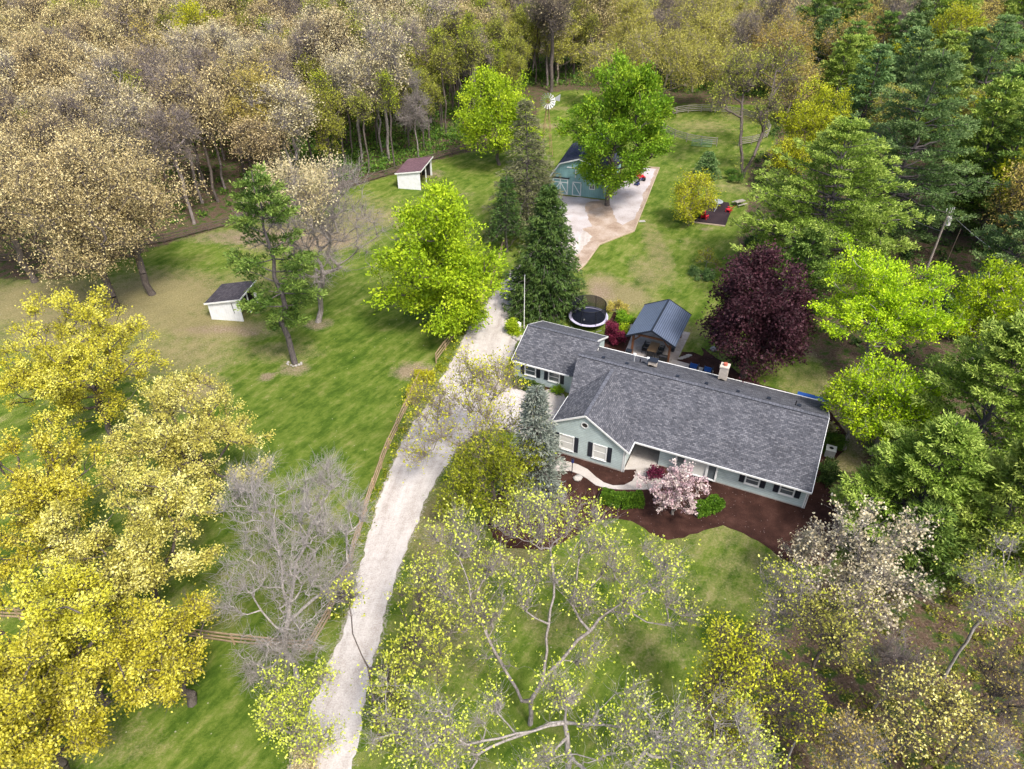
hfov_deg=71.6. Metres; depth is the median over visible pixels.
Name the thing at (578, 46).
deciduous tree
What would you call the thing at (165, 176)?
oak tree
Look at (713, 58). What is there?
deciduous tree
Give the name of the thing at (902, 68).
pine tree
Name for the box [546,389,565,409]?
side walk
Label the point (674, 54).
deciduous tree
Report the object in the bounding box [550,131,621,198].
barn
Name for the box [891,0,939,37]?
pine tree
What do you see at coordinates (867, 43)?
pine tree
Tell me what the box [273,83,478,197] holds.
undergrowth
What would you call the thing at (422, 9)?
slender tree
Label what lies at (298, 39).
bare tree
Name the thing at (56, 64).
oak tree
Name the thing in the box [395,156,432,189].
run in shed
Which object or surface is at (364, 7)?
deciduous tree
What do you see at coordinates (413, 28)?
bare tree
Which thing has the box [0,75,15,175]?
deciduous tree
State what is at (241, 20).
slender tree
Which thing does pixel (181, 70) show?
bare tree
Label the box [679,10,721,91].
deciduous tree
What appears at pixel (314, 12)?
bare tree
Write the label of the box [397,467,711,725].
deciduous tree
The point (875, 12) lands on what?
deciduous tree
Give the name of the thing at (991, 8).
deciduous tree
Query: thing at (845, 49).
pine tree
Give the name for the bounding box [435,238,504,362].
rail fence
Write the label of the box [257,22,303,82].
deciduous tree
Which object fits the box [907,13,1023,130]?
pine tree
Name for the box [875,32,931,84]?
deciduous tree
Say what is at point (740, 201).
picnic table
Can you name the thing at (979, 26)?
deciduous tree
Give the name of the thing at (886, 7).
bare tree
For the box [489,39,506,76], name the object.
slender tree
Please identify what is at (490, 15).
oak tree
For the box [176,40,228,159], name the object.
bare tree
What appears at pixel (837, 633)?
deciduous tree
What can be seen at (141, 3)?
slender tree
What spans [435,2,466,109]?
slender tree
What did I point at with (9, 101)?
bare tree
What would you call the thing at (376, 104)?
deciduous tree
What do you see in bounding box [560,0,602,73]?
deciduous tree
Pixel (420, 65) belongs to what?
slender tree
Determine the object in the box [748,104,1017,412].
undergrowth
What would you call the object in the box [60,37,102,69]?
deciduous tree
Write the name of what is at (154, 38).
oak tree
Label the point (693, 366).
armchair
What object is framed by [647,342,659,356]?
patio table
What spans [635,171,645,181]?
tractor
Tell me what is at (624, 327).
shrub
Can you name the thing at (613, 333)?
shrub
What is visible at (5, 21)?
oak tree
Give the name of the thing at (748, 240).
shrub
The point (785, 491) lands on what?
window
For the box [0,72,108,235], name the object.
oak tree
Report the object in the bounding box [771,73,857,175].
deciduous tree
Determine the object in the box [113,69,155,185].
slender tree
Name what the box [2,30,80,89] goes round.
oak tree
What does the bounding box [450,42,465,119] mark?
slender tree
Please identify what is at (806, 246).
pine tree
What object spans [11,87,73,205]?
deciduous tree
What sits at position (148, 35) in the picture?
oak tree
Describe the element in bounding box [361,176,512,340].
deciduous tree
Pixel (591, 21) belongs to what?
slender tree
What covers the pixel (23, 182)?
oak tree
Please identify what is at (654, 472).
shrub
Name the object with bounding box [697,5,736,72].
deciduous tree
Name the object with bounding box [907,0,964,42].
pine tree
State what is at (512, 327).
shrub
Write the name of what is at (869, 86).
deciduous tree
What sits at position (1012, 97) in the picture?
pine tree
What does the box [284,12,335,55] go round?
deciduous tree
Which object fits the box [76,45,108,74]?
oak tree
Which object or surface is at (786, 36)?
deciduous tree
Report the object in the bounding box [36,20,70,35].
deciduous tree
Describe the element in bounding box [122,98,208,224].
bare tree
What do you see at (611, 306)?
shrub
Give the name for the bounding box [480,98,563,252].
spruce tree
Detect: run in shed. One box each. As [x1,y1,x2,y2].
[203,280,257,320]
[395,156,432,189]
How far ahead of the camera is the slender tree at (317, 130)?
120.24 m
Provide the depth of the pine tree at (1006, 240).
77.93 m
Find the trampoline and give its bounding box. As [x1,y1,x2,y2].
[569,295,607,331]
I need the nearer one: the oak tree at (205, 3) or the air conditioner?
the air conditioner
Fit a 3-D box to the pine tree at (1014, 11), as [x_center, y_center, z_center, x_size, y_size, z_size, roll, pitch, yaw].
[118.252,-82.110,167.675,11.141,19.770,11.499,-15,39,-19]
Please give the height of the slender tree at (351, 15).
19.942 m
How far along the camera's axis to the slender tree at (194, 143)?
112.08 m
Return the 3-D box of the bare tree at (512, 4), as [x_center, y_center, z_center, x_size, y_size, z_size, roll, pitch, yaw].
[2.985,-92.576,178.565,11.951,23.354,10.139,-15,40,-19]
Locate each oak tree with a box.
[0,0,13,22]
[0,1,29,32]
[0,5,35,47]
[0,19,17,62]
[0,67,24,152]
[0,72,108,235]
[0,112,182,309]
[0,115,79,282]
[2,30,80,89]
[4,0,59,26]
[5,25,72,101]
[7,28,87,103]
[9,14,75,52]
[24,0,82,34]
[30,25,93,76]
[31,14,80,31]
[33,123,212,295]
[35,61,134,131]
[56,11,118,48]
[68,7,134,44]
[71,49,131,156]
[76,1,107,32]
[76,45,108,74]
[83,15,138,55]
[85,47,134,86]
[88,0,158,43]
[100,35,143,67]
[125,44,176,152]
[135,26,166,48]
[135,87,166,178]
[146,25,178,61]
[146,62,229,201]
[147,0,187,24]
[149,8,171,40]
[159,22,225,127]
[184,0,229,18]
[185,0,233,21]
[191,8,262,58]
[192,48,251,171]
[219,0,262,21]
[223,114,294,172]
[230,49,270,81]
[238,6,275,40]
[239,0,295,32]
[254,38,304,131]
[276,18,300,36]
[280,1,359,77]
[288,78,327,167]
[365,0,406,21]
[454,0,476,82]
[455,0,498,63]
[455,3,495,88]
[476,8,507,69]
[492,0,514,19]
[577,0,621,74]
[780,0,810,10]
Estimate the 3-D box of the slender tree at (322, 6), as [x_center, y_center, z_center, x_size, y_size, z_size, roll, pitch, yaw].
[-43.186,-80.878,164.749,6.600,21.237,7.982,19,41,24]
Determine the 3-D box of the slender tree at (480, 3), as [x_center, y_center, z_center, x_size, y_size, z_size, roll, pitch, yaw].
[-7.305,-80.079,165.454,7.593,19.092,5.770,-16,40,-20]
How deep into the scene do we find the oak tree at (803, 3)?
187.77 m
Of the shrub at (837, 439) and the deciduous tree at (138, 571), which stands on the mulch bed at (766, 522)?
the shrub at (837, 439)
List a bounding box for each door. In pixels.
[553,178,567,194]
[567,167,575,177]
[572,181,581,195]
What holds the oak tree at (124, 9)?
on the ground
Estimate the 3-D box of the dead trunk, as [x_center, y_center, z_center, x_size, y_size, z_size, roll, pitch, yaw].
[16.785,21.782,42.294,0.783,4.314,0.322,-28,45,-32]
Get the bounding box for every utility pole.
[926,207,954,267]
[939,229,960,277]
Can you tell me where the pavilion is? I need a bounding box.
[625,299,691,362]
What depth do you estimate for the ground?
65.47 m
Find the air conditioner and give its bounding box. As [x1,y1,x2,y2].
[824,444,836,457]
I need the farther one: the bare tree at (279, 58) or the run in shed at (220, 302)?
the bare tree at (279, 58)
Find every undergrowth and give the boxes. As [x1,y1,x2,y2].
[4,61,274,248]
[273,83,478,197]
[459,54,783,106]
[688,512,1023,768]
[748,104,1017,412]
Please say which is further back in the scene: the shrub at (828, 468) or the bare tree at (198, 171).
the bare tree at (198, 171)
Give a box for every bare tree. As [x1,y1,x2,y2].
[0,44,16,80]
[0,84,45,233]
[3,0,40,26]
[15,103,98,190]
[25,21,77,53]
[41,77,112,152]
[71,35,107,62]
[85,44,148,159]
[116,34,179,165]
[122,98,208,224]
[139,52,213,203]
[145,62,208,181]
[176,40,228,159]
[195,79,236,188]
[252,54,306,160]
[256,43,294,153]
[264,0,300,25]
[274,0,301,27]
[277,11,326,143]
[281,0,305,14]
[291,0,327,107]
[334,31,362,136]
[355,19,391,116]
[371,13,431,131]
[410,37,433,123]
[411,19,429,110]
[430,0,473,94]
[451,21,497,103]
[480,0,512,26]
[508,0,530,14]
[511,0,538,71]
[531,0,571,85]
[538,4,556,74]
[647,3,677,75]
[652,0,683,71]
[663,13,689,87]
[675,0,714,77]
[726,5,764,70]
[756,0,798,81]
[872,0,924,45]
[879,0,903,38]
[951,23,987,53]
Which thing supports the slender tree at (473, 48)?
on the ground
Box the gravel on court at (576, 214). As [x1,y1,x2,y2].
[557,196,599,240]
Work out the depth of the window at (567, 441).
65.16 m
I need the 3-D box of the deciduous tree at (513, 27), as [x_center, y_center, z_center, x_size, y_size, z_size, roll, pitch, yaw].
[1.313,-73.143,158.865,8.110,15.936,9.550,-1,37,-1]
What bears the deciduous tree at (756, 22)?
on the ground
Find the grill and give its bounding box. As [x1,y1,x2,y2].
[659,354,667,361]
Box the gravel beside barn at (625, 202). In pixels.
[610,168,655,224]
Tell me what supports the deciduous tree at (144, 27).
on the ground
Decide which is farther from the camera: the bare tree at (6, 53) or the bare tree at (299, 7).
the bare tree at (299, 7)
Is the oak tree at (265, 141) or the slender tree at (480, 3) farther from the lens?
the slender tree at (480, 3)
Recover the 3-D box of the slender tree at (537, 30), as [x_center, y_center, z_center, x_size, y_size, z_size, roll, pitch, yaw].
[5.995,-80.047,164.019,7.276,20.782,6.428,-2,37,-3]
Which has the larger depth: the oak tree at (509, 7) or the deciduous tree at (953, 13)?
the oak tree at (509, 7)
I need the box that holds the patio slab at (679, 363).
[670,359,712,373]
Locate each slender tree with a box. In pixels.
[3,105,41,155]
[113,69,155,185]
[131,0,154,18]
[154,3,175,34]
[183,124,208,195]
[230,6,256,37]
[234,0,253,18]
[252,12,273,36]
[292,47,326,153]
[300,0,316,11]
[304,67,342,170]
[304,74,322,169]
[309,0,337,15]
[320,77,348,159]
[324,59,356,153]
[333,0,351,18]
[339,8,370,132]
[342,8,357,24]
[344,85,379,172]
[355,59,377,146]
[357,10,381,113]
[357,27,372,124]
[372,69,401,166]
[380,8,411,98]
[399,0,420,21]
[408,65,429,147]
[410,44,432,123]
[417,38,430,115]
[418,1,437,27]
[424,25,453,125]
[424,32,463,134]
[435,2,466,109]
[446,23,460,105]
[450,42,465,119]
[452,20,483,111]
[455,25,487,108]
[458,9,480,105]
[470,19,489,110]
[471,0,491,83]
[478,41,500,76]
[483,9,508,72]
[484,0,511,70]
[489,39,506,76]
[492,0,510,10]
[511,33,528,94]
[524,0,546,82]
[564,2,575,79]
[579,0,601,77]
[592,0,613,58]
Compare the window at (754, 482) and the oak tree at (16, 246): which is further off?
the oak tree at (16, 246)
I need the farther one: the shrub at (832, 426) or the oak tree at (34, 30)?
the oak tree at (34, 30)
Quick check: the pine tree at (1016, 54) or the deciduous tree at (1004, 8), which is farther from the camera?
the deciduous tree at (1004, 8)
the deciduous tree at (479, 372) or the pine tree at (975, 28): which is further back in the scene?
the pine tree at (975, 28)
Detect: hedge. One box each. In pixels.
[512,375,544,391]
[599,487,644,509]
[693,494,725,518]
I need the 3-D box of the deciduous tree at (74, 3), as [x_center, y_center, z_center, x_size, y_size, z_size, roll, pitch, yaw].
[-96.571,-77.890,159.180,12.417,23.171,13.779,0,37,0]
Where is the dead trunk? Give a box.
[783,730,807,768]
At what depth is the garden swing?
70.23 m
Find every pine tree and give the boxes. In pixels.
[220,160,327,364]
[728,115,934,292]
[760,226,845,319]
[794,0,833,52]
[808,5,843,89]
[813,33,865,110]
[815,0,852,35]
[817,0,872,60]
[819,33,879,104]
[825,19,875,92]
[827,49,1011,242]
[827,409,1011,583]
[837,42,897,131]
[860,310,1023,513]
[868,10,906,73]
[868,496,977,598]
[873,29,945,135]
[875,24,932,109]
[878,11,935,80]
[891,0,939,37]
[907,0,960,40]
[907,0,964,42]
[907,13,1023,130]
[909,29,972,119]
[910,434,1023,597]
[912,42,975,155]
[930,75,1023,232]
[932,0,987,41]
[933,100,1023,241]
[934,110,1023,220]
[935,208,1023,318]
[936,24,960,46]
[937,30,991,130]
[939,271,997,339]
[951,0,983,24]
[953,25,986,85]
[953,64,1023,177]
[971,12,1023,96]
[989,0,1023,30]
[994,0,1023,22]
[997,19,1023,71]
[1008,36,1023,62]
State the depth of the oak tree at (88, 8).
151.57 m
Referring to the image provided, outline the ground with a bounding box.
[0,0,1023,768]
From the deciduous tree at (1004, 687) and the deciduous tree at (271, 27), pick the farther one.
the deciduous tree at (271, 27)
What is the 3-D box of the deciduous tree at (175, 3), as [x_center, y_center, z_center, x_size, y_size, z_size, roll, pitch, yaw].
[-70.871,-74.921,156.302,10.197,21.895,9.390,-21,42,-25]
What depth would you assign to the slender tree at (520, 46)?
152.34 m
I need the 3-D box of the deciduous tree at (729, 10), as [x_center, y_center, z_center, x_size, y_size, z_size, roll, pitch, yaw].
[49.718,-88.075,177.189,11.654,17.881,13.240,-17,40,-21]
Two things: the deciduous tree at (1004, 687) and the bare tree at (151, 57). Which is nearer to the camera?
the deciduous tree at (1004, 687)
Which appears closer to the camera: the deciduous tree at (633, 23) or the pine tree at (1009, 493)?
the pine tree at (1009, 493)
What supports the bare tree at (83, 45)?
on the ground
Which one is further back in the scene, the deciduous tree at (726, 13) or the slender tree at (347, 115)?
the deciduous tree at (726, 13)
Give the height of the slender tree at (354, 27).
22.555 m
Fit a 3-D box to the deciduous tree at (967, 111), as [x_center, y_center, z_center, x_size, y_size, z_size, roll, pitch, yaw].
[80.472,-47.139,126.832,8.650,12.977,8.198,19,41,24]
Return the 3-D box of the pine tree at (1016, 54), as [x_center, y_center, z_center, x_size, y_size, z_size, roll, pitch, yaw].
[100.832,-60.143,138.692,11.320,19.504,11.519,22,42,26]
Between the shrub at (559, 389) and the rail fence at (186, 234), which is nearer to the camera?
the shrub at (559, 389)
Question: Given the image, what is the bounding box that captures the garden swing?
[797,391,823,400]
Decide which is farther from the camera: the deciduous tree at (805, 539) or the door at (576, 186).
the door at (576, 186)
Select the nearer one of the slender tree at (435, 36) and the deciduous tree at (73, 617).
the deciduous tree at (73, 617)
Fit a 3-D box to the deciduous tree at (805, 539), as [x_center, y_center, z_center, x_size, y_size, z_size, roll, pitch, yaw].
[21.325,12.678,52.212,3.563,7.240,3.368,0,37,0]
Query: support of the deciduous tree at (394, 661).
on the ground
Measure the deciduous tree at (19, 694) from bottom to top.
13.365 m
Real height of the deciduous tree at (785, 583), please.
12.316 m
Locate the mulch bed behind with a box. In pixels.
[604,312,635,351]
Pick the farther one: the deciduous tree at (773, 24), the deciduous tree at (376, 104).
the deciduous tree at (773, 24)
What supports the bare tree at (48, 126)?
on the ground
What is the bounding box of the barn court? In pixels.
[551,168,657,269]
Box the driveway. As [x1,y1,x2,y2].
[288,229,592,768]
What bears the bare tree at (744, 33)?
on the ground
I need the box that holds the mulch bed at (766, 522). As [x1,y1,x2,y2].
[487,347,845,565]
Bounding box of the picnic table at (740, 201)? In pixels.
[732,199,747,207]
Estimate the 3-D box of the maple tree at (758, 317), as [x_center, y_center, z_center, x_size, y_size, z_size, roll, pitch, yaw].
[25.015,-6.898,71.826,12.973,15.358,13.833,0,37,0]
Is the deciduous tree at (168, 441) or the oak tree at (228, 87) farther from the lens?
the oak tree at (228, 87)
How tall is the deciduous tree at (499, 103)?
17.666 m
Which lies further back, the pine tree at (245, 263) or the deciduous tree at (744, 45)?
the deciduous tree at (744, 45)
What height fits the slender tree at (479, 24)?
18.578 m
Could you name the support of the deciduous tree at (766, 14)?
on the ground
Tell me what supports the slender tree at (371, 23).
on the ground
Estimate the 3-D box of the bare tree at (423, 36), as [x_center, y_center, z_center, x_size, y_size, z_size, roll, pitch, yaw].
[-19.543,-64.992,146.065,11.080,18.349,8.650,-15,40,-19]
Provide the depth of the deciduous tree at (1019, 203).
87.38 m
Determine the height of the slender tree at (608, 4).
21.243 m
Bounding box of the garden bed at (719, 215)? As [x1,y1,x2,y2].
[693,202,730,224]
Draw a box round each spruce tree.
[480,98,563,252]
[495,384,569,521]
[499,182,588,325]
[691,151,722,181]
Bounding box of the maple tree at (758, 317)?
[690,239,824,382]
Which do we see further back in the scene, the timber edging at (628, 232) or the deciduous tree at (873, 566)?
the timber edging at (628, 232)
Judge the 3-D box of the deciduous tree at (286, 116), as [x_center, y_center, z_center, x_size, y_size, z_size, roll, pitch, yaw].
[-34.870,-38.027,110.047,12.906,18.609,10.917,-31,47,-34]
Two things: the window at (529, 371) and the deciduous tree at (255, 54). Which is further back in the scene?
the deciduous tree at (255, 54)
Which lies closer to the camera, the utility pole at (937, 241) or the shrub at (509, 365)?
the shrub at (509, 365)
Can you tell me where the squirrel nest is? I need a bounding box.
[553,685,581,712]
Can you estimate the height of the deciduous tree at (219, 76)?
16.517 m
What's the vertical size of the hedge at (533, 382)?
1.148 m
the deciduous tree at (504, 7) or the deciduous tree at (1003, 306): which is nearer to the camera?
the deciduous tree at (1003, 306)
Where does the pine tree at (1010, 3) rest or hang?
on the ground
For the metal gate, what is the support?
on the ground
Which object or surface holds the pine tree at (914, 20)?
on the ground
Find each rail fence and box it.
[0,144,466,260]
[0,608,310,651]
[308,372,419,649]
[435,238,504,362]
[660,104,770,145]
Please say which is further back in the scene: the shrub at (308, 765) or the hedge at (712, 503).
the hedge at (712, 503)
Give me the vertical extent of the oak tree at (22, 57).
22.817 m
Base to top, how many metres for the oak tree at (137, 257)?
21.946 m
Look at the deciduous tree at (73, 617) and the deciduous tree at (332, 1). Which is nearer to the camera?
the deciduous tree at (73, 617)
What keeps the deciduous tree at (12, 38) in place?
on the ground
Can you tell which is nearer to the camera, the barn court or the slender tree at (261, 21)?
the barn court
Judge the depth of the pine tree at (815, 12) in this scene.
173.29 m
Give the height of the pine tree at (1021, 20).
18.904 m
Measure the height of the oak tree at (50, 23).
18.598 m
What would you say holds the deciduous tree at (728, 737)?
on the ground
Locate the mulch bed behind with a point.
(621, 346)
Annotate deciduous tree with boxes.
[0,46,45,158]
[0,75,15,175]
[0,279,173,440]
[0,422,116,593]
[0,552,132,705]
[0,618,117,768]
[1,30,20,65]
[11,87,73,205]
[23,74,104,153]
[32,452,228,641]
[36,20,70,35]
[45,0,100,19]
[59,19,92,39]
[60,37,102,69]
[68,35,156,185]
[70,0,111,17]
[84,1,166,48]
[86,582,220,718]
[92,79,145,178]
[93,86,174,215]
[98,364,277,509]
[106,67,147,172]
[126,3,167,53]
[151,18,212,141]
[162,0,203,23]
[166,0,228,61]
[171,13,206,48]
[192,15,248,70]
[200,445,380,698]
[208,54,235,140]
[214,55,305,179]
[217,35,258,75]
[218,74,250,166]
[227,10,245,28]
[231,144,405,322]
[235,67,280,161]
[239,73,326,196]
[247,40,261,68]
[248,11,291,126]
[248,653,349,767]
[249,31,277,53]
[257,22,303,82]
[282,0,367,140]
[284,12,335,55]
[303,83,349,181]
[318,552,471,758]
[319,45,379,163]
[322,0,355,8]
[328,76,356,146]
[340,0,427,33]
[341,0,384,24]
[348,651,790,768]
[350,4,414,160]
[353,50,401,155]
[357,62,380,138]
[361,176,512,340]
[385,9,432,47]
[385,337,547,483]
[387,37,429,149]
[390,65,434,155]
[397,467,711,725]
[406,67,446,137]
[418,0,458,103]
[424,415,556,532]
[429,43,452,130]
[447,62,545,165]
[477,2,510,56]
[490,0,510,24]
[493,34,527,91]
[498,52,526,92]
[504,21,535,85]
[506,1,539,76]
[510,3,544,75]
[523,0,583,91]
[528,27,558,67]
[529,11,583,82]
[548,43,678,205]
[558,0,591,72]
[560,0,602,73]
[566,2,589,68]
[576,29,644,91]
[583,18,611,63]
[585,1,620,46]
[599,22,629,63]
[608,0,650,45]
[609,0,631,30]
[610,0,655,46]
[611,11,661,67]
[621,16,725,95]
[647,0,664,61]
[649,0,684,66]
[664,0,751,84]
[665,678,770,768]
[669,168,725,225]
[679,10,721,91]
[680,29,761,111]
[682,606,800,727]
[694,0,738,50]
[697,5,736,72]
[705,32,813,177]
[718,0,759,46]
[725,34,752,69]
[742,553,831,677]
[743,0,768,74]
[746,658,835,766]
[747,0,768,59]
[747,0,816,99]
[755,0,787,45]
[756,18,799,88]
[759,53,826,119]
[760,10,806,82]
[764,129,812,185]
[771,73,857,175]
[773,492,945,642]
[777,512,831,581]
[781,46,810,93]
[782,576,889,700]
[794,700,901,768]
[795,3,818,41]
[802,232,969,372]
[813,4,894,59]
[815,363,907,449]
[829,351,952,455]
[849,0,888,21]
[852,64,880,117]
[857,609,937,709]
[861,644,996,768]
[863,81,918,135]
[867,0,909,35]
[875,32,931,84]
[927,625,1023,763]
[928,0,989,50]
[932,702,1023,768]
[934,517,1023,678]
[938,86,989,128]
[944,18,995,61]
[944,253,1023,381]
[945,91,1000,176]
[970,2,999,38]
[980,0,1006,31]
[981,1,1008,19]
[982,156,1023,260]
[986,147,1023,237]
[987,10,1021,53]
[994,50,1023,98]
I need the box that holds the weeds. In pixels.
[333,276,501,619]
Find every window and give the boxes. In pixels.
[524,365,535,377]
[547,372,559,383]
[559,433,574,452]
[591,443,607,461]
[674,456,718,481]
[743,476,759,487]
[777,486,794,497]
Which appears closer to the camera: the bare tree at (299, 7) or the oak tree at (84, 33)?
the oak tree at (84, 33)
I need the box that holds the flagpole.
[523,275,524,327]
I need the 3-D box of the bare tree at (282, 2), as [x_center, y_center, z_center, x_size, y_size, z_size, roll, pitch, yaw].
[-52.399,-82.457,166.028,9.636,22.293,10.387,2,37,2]
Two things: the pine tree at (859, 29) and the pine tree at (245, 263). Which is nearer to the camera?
the pine tree at (245, 263)
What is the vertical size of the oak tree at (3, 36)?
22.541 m
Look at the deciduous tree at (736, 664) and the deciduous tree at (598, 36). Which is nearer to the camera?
the deciduous tree at (736, 664)
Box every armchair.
[689,362,699,369]
[703,365,713,373]
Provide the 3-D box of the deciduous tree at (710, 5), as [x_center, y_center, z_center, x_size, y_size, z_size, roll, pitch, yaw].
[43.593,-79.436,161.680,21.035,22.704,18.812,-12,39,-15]
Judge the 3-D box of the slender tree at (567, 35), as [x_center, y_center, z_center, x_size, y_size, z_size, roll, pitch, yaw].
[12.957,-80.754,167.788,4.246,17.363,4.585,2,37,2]
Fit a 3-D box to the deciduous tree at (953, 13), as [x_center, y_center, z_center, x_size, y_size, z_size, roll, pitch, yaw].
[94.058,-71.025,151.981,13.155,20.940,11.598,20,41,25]
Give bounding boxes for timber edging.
[577,166,659,271]
[691,221,724,226]
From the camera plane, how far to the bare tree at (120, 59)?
115.49 m
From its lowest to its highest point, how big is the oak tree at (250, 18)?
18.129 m
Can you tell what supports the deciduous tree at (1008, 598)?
on the ground
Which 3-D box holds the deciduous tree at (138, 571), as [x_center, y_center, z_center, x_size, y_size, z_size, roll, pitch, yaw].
[-25.808,11.267,48.819,13.038,13.632,11.146,-21,42,-25]
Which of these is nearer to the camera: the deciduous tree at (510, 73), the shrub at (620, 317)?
the shrub at (620, 317)
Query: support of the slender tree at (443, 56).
on the ground
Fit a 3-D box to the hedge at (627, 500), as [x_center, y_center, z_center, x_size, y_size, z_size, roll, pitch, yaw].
[9.426,9.745,60.915,4.002,1.282,1.897,4,37,5]
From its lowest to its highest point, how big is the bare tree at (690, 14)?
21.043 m
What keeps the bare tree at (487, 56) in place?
on the ground
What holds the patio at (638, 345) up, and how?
on the ground
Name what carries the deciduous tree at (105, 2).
on the ground
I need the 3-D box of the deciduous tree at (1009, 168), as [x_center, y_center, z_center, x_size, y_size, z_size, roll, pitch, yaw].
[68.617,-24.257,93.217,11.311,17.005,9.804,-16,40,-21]
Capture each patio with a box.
[625,331,689,362]
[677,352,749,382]
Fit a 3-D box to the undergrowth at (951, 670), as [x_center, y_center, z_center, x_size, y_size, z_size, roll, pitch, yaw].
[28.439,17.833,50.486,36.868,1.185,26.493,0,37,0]
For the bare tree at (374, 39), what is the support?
on the ground
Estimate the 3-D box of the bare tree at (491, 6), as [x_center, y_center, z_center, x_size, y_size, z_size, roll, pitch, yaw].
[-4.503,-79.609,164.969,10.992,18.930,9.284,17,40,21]
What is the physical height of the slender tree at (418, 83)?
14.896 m
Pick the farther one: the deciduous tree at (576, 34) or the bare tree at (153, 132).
the deciduous tree at (576, 34)
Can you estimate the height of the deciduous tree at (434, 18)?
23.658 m
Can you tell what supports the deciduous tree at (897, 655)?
on the ground
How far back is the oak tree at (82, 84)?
101.99 m
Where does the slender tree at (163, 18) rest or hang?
on the ground
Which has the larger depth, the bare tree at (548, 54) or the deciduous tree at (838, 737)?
the bare tree at (548, 54)
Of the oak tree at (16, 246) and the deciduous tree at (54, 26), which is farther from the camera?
the deciduous tree at (54, 26)
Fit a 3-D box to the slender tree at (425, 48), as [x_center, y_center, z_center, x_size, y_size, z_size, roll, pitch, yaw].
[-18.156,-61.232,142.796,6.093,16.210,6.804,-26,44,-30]
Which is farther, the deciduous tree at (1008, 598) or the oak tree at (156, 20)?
the oak tree at (156, 20)
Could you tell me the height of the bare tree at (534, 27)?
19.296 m
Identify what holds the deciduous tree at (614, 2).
on the ground
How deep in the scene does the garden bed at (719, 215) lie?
109.28 m
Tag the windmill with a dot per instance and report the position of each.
(548, 106)
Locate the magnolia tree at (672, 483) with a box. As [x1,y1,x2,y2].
[634,458,711,514]
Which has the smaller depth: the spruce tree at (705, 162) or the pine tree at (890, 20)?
the spruce tree at (705, 162)
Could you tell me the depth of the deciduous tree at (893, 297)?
68.55 m
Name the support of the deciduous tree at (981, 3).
on the ground
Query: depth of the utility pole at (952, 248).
90.94 m
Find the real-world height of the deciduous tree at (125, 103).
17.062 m
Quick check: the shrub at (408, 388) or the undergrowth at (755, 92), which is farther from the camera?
the undergrowth at (755, 92)
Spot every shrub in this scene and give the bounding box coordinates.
[287,734,327,768]
[402,382,420,405]
[411,367,435,386]
[504,317,521,336]
[504,356,516,375]
[548,383,564,397]
[603,320,627,345]
[606,298,629,314]
[615,308,635,323]
[618,322,629,333]
[644,463,664,480]
[687,263,715,281]
[695,245,721,266]
[724,168,745,182]
[742,235,759,251]
[815,456,848,487]
[822,429,849,452]
[827,419,838,432]
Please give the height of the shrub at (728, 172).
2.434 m
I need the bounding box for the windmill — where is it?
[540,93,559,156]
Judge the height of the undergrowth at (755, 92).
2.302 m
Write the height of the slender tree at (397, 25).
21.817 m
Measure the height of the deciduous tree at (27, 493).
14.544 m
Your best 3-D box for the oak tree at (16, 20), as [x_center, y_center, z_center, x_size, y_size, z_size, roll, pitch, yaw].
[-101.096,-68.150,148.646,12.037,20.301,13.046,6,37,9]
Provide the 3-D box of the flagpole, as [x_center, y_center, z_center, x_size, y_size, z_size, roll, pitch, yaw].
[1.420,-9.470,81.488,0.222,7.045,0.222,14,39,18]
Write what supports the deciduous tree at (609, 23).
on the ground
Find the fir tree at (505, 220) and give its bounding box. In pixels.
[485,174,525,251]
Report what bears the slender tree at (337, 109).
on the ground
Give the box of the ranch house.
[511,321,829,507]
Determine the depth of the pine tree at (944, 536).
50.65 m
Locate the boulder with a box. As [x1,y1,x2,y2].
[573,474,582,480]
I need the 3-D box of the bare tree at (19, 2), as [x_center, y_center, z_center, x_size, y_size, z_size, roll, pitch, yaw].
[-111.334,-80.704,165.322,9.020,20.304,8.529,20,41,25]
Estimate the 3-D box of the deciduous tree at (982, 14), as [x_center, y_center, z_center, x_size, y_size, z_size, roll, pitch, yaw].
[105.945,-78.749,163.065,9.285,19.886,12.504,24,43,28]
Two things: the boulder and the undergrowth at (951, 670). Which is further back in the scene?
the boulder
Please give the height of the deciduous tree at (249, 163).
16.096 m
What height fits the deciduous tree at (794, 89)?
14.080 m
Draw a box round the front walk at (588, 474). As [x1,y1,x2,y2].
[550,444,662,489]
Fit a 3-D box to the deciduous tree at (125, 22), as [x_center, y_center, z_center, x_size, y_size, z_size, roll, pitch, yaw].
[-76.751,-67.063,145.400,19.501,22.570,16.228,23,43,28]
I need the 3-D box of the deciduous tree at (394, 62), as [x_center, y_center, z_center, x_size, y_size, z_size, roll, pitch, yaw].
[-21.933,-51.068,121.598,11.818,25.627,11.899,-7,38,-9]
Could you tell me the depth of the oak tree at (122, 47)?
128.06 m
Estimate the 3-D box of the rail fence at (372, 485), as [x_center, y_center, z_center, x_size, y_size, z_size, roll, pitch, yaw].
[-11.924,8.733,62.179,0.739,1.415,31.901,4,37,6]
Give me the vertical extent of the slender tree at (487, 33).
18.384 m
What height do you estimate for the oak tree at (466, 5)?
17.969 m
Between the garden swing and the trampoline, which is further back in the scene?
the trampoline
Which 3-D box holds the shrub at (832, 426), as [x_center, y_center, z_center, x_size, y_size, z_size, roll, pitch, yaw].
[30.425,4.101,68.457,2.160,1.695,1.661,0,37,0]
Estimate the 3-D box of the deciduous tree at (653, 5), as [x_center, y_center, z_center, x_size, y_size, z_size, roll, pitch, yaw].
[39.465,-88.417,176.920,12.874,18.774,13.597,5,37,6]
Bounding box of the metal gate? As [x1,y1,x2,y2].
[691,139,711,146]
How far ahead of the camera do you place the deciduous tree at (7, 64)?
112.27 m
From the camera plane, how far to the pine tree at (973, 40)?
130.19 m

